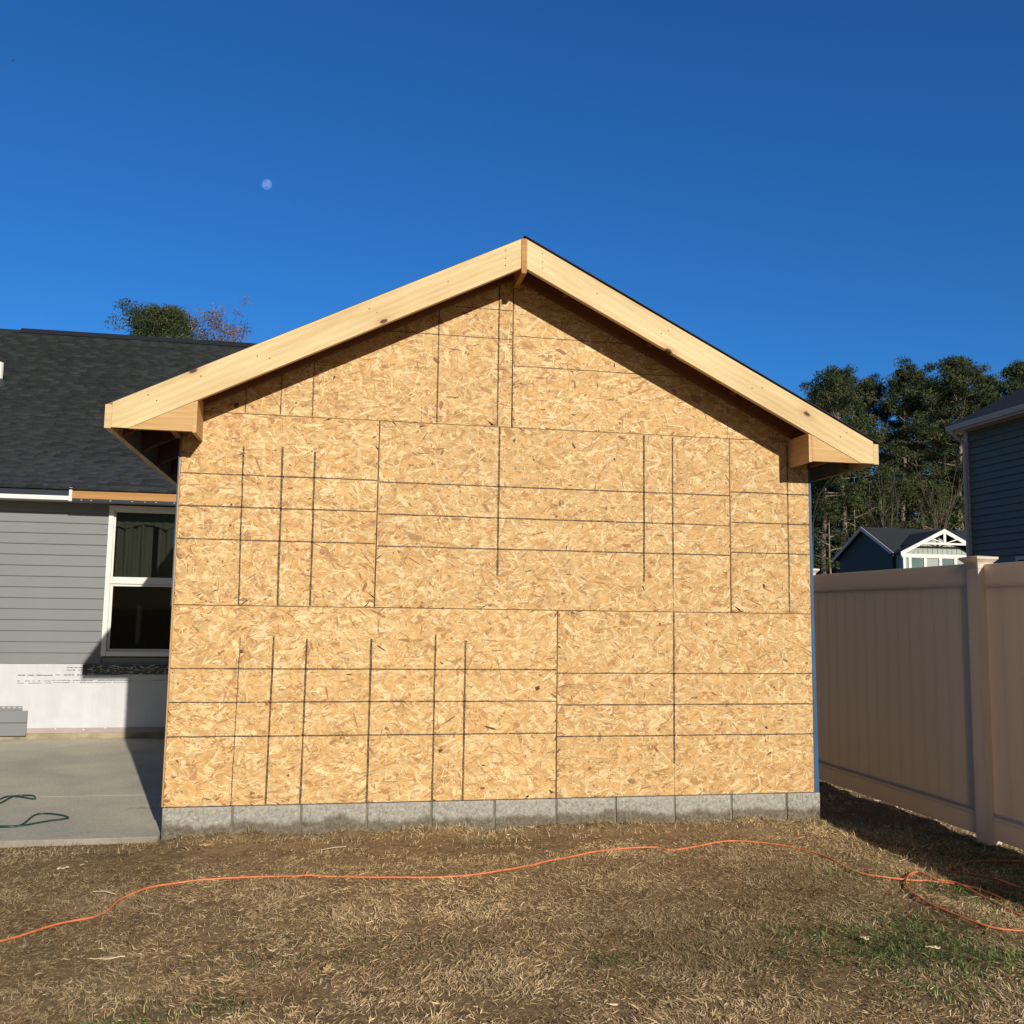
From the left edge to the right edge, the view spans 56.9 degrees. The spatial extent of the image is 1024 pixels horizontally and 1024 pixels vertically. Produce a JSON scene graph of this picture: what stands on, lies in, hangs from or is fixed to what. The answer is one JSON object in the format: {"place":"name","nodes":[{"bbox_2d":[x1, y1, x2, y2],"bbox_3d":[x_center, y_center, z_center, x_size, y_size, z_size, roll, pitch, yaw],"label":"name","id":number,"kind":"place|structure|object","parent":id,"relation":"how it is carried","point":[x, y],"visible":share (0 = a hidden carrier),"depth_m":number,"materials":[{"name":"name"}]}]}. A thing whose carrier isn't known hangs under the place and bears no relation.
{"place":"outdoors","nodes":[
{"label":"outdoors","id":0,"kind":"place"},
{"bbox_2d":[0,779,1023,1023],"bbox_3d":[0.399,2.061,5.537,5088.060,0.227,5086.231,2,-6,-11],"label":"ground","id":1,"kind":"structure","parent":0,"point":[430,845],"depth_m":4.24,"materials":[{"name":"brown plant"}]},
{"bbox_2d":[0,738,164,847],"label":"patio slab","id":2,"kind":"structure","parent":1,"relation":"on","point":[92,789],"depth_m":7.06,"materials":[{"name":"concrete"}]},
{"bbox_2d":[0,794,68,827],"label":"green cord","id":3,"kind":"object","parent":2,"relation":"on","point":[23,823],"visible":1,"depth_m":6.12,"materials":[{"name":"green rubber"}]},
{"bbox_2d":[124,806,162,809],"bbox_3d":[-2.506,2.023,6.457,0.269,0.001,0.121,2,-6,-11],"label":"dried mortar smear","id":4,"kind":"object","parent":2,"relation":"on","point":[131,808],"visible":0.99,"depth_m":6.44},
{"bbox_2d":[90,955,124,959],"bbox_3d":[-1.591,1.753,3.715,0.128,0.012,0.027,2,-6,-11],"label":"wood chip","id":5,"kind":"object","parent":1,"relation":"on","point":[108,957],"visible":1,"depth_m":3.71,"materials":[{"name":"beige wood"}]},
{"bbox_2d":[0,328,257,739],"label":"house","id":6,"kind":"structure","parent":1,"relation":"on","point":[84,642],"depth_m":10.04,"materials":[{"name":"grey plastic"}]},
{"bbox_2d":[0,362,6,386],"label":"vent pipe","id":7,"kind":"object","parent":6,"relation":"on","point":[2,382],"visible":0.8,"depth_m":12.47,"materials":[{"name":"white plastic"}]},
{"bbox_2d":[0,706,27,735],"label":"siding offcut","id":8,"kind":"object","parent":6,"relation":"attached to","point":[13,720],"visible":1,"depth_m":9.71,"materials":[{"name":"grey plastic"}]},
{"bbox_2d":[101,505,175,656],"bbox_3d":[-3.784,0.745,10.169,1.109,1.600,0.070,2,-6,-11],"label":"window","id":9,"kind":"structure","parent":6,"relation":"in","point":[110,581],"depth_m":10.07,"materials":[{"name":"white plastic"}]},
{"bbox_2d":[114,512,174,577],"bbox_3d":[-3.801,0.371,10.326,0.988,0.762,0.076,2,-6,-11],"label":"curtain","id":10,"kind":"object","parent":6,"relation":"attached to","point":[134,545],"visible":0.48,"depth_m":10.29,"materials":[{"name":"fabric"}]},
{"bbox_2d":[104,296,213,339],"bbox_3d":[-10.991,-1.023,27.902,4.888,10.708,4.347,5,-7,-34],"label":"pine tree","id":11,"kind":"object","parent":1,"relation":"on","point":[153,321],"visible":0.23,"depth_m":27.94,"materials":[{"name":"green plant"}]},
{"bbox_2d":[160,303,223,340],"bbox_3d":[-10.684,-1.085,28.477,3.757,10.979,4.129,-3,-7,31],"label":"pine tree","id":12,"kind":"object","parent":1,"relation":"on","point":[183,317],"visible":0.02,"depth_m":29.16,"materials":[{"name":"green plant"}]},
{"bbox_2d":[181,294,255,342],"bbox_3d":[-9.817,-1.520,28.822,4.687,11.921,4.374,2,-6,-11],"label":"budding tree","id":13,"kind":"object","parent":1,"relation":"on","point":[215,322],"visible":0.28,"depth_m":29.71,"materials":[{"name":"brown plant"}]},
{"bbox_2d":[104,235,879,840],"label":"house addition","id":14,"kind":"structure","parent":1,"relation":"on","point":[514,533],"depth_m":6.23,"materials":[{"name":"wood"}]},
{"bbox_2d":[0,840,1023,941],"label":"extension cord","id":15,"kind":"object","parent":1,"relation":"on","point":[840,864],"visible":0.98,"depth_m":4.93,"materials":[{"name":"orange rubber"}]},
{"bbox_2d":[0,820,1023,1023],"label":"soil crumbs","id":16,"kind":"object","parent":1,"relation":"on","point":[501,918],"visible":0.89,"depth_m":4.42,"materials":[{"name":"brown soil"}]},
{"bbox_2d":[811,484,825,567],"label":"sapling","id":17,"kind":"object","parent":1,"relation":"on","point":[813,529],"visible":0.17,"depth_m":44.80,"materials":[{"name":"brown plant"}]},
{"bbox_2d":[812,494,849,573],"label":"young pine","id":18,"kind":"object","parent":1,"relation":"on","point":[828,509],"visible":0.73,"depth_m":53.20,"materials":[{"name":"green plant"}]},
{"bbox_2d":[798,381,874,573],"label":"pine tree","id":19,"kind":"object","parent":1,"relation":"on","point":[817,484],"visible":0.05,"depth_m":63.79,"materials":[{"name":"green plant"}]},
{"bbox_2d":[799,362,904,573],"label":"pine tree","id":20,"kind":"object","parent":1,"relation":"on","point":[841,379],"visible":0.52,"depth_m":59.66,"materials":[{"name":"green plant"}]},
{"bbox_2d":[814,477,890,570],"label":"young pine","id":21,"kind":"object","parent":1,"relation":"on","point":[852,500],"visible":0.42,"depth_m":56.99,"materials":[{"name":"green plant"}]},
{"bbox_2d":[829,376,926,526],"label":"pine tree","id":22,"kind":"object","parent":1,"relation":"on","point":[868,385],"visible":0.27,"depth_m":66.05,"materials":[{"name":"green plant"}]},
{"bbox_2d":[849,463,916,528],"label":"young pine","id":23,"kind":"object","parent":1,"relation":"on","point":[883,481],"visible":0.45,"depth_m":58.20,"materials":[{"name":"green plant"}]},
{"bbox_2d":[863,457,903,527],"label":"sapling","id":24,"kind":"object","parent":1,"relation":"on","point":[883,525],"visible":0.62,"depth_m":45.65,"materials":[{"name":"brown plant"}]},
{"bbox_2d":[811,465,964,574],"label":"deep woods","id":25,"kind":"object","parent":1,"relation":"on","point":[833,569],"visible":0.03,"depth_m":73.92,"materials":[{"name":"green plant"}]},
{"bbox_2d":[832,527,965,572],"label":"house","id":26,"kind":"structure","parent":1,"relation":"on","point":[868,549],"depth_m":33.84,"materials":[{"name":"teal"}]},
{"bbox_2d":[911,558,923,567],"bbox_3d":[14.162,2.292,32.964,0.479,1.384,0.012,2,-6,-11],"label":"window","id":27,"kind":"structure","parent":26,"relation":"in","point":[916,562],"depth_m":33.02,"materials":[{"name":"teal glass"}]},
{"bbox_2d":[942,559,953,565],"bbox_3d":[15.329,2.333,33.187,0.479,1.384,0.012,2,-6,-11],"label":"window","id":28,"kind":"structure","parent":26,"relation":"in","point":[944,561],"depth_m":33.24,"materials":[{"name":"teal glass"}]},
{"bbox_2d":[861,356,963,527],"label":"pine tree","id":29,"kind":"object","parent":1,"relation":"on","point":[909,374],"visible":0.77,"depth_m":62.90,"materials":[{"name":"green plant"}]},
{"bbox_2d":[880,468,952,528],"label":"young pine","id":30,"kind":"object","parent":1,"relation":"on","point":[907,495],"visible":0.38,"depth_m":59.34,"materials":[{"name":"green plant"}]},
{"bbox_2d":[813,556,1023,849],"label":"privacy fence","id":31,"kind":"object","parent":1,"relation":"on","point":[920,687],"visible":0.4,"depth_m":7.32,"materials":[{"name":"beige plastic"}]},
{"bbox_2d":[869,362,971,528],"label":"pine tree","id":32,"kind":"object","parent":1,"relation":"on","point":[948,415],"visible":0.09,"depth_m":67.20,"materials":[{"name":"green plant"}]},
{"bbox_2d":[824,781,1022,854],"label":"pebbles","id":33,"kind":"object","parent":1,"relation":"on","point":[875,801],"visible":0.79,"depth_m":7.57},
{"bbox_2d":[894,475,964,529],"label":"young pine","id":34,"kind":"object","parent":1,"relation":"on","point":[936,494],"visible":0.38,"depth_m":57.82,"materials":[{"name":"green plant"}]},
{"bbox_2d":[898,380,961,529],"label":"pine tree","id":35,"kind":"object","parent":1,"relation":"on","point":[927,438],"visible":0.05,"depth_m":72.13,"materials":[{"name":"green plant"}]},
{"bbox_2d":[909,447,963,529],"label":"sapling","id":36,"kind":"object","parent":1,"relation":"on","point":[936,519],"visible":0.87,"depth_m":48.42,"materials":[{"name":"brown plant"}]},
{"bbox_2d":[878,355,1001,529],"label":"pine tree","id":37,"kind":"object","parent":1,"relation":"on","point":[958,378],"visible":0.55,"depth_m":61.09,"materials":[{"name":"green plant"}]},
{"bbox_2d":[917,456,964,529],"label":"young pine","id":38,"kind":"object","parent":1,"relation":"on","point":[955,485],"visible":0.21,"depth_m":61.43,"materials":[{"name":"green plant"}]},
{"bbox_2d":[927,375,1008,493],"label":"pine tree","id":39,"kind":"object","parent":1,"relation":"on","point":[981,406],"visible":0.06,"depth_m":67.00,"materials":[{"name":"green plant"}]},
{"bbox_2d":[962,359,1023,456],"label":"pine tree","id":40,"kind":"object","parent":1,"relation":"on","point":[1013,374],"visible":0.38,"depth_m":65.53,"materials":[{"name":"green plant"}]},
{"bbox_2d":[0,0,1023,552],"label":"sky","id":41,"kind":"structure","parent":0,"point":[800,188],"materials":[{"name":"blue"}]},
{"bbox_2d":[945,387,1023,562],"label":"blue house","id":42,"kind":"structure","parent":0,"point":[992,443],"depth_m":16.34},
{"bbox_2d":[1015,556,1023,561],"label":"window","id":43,"kind":"structure","parent":42,"relation":"in","point":[1017,558],"depth_m":15.67,"materials":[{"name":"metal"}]}
]}

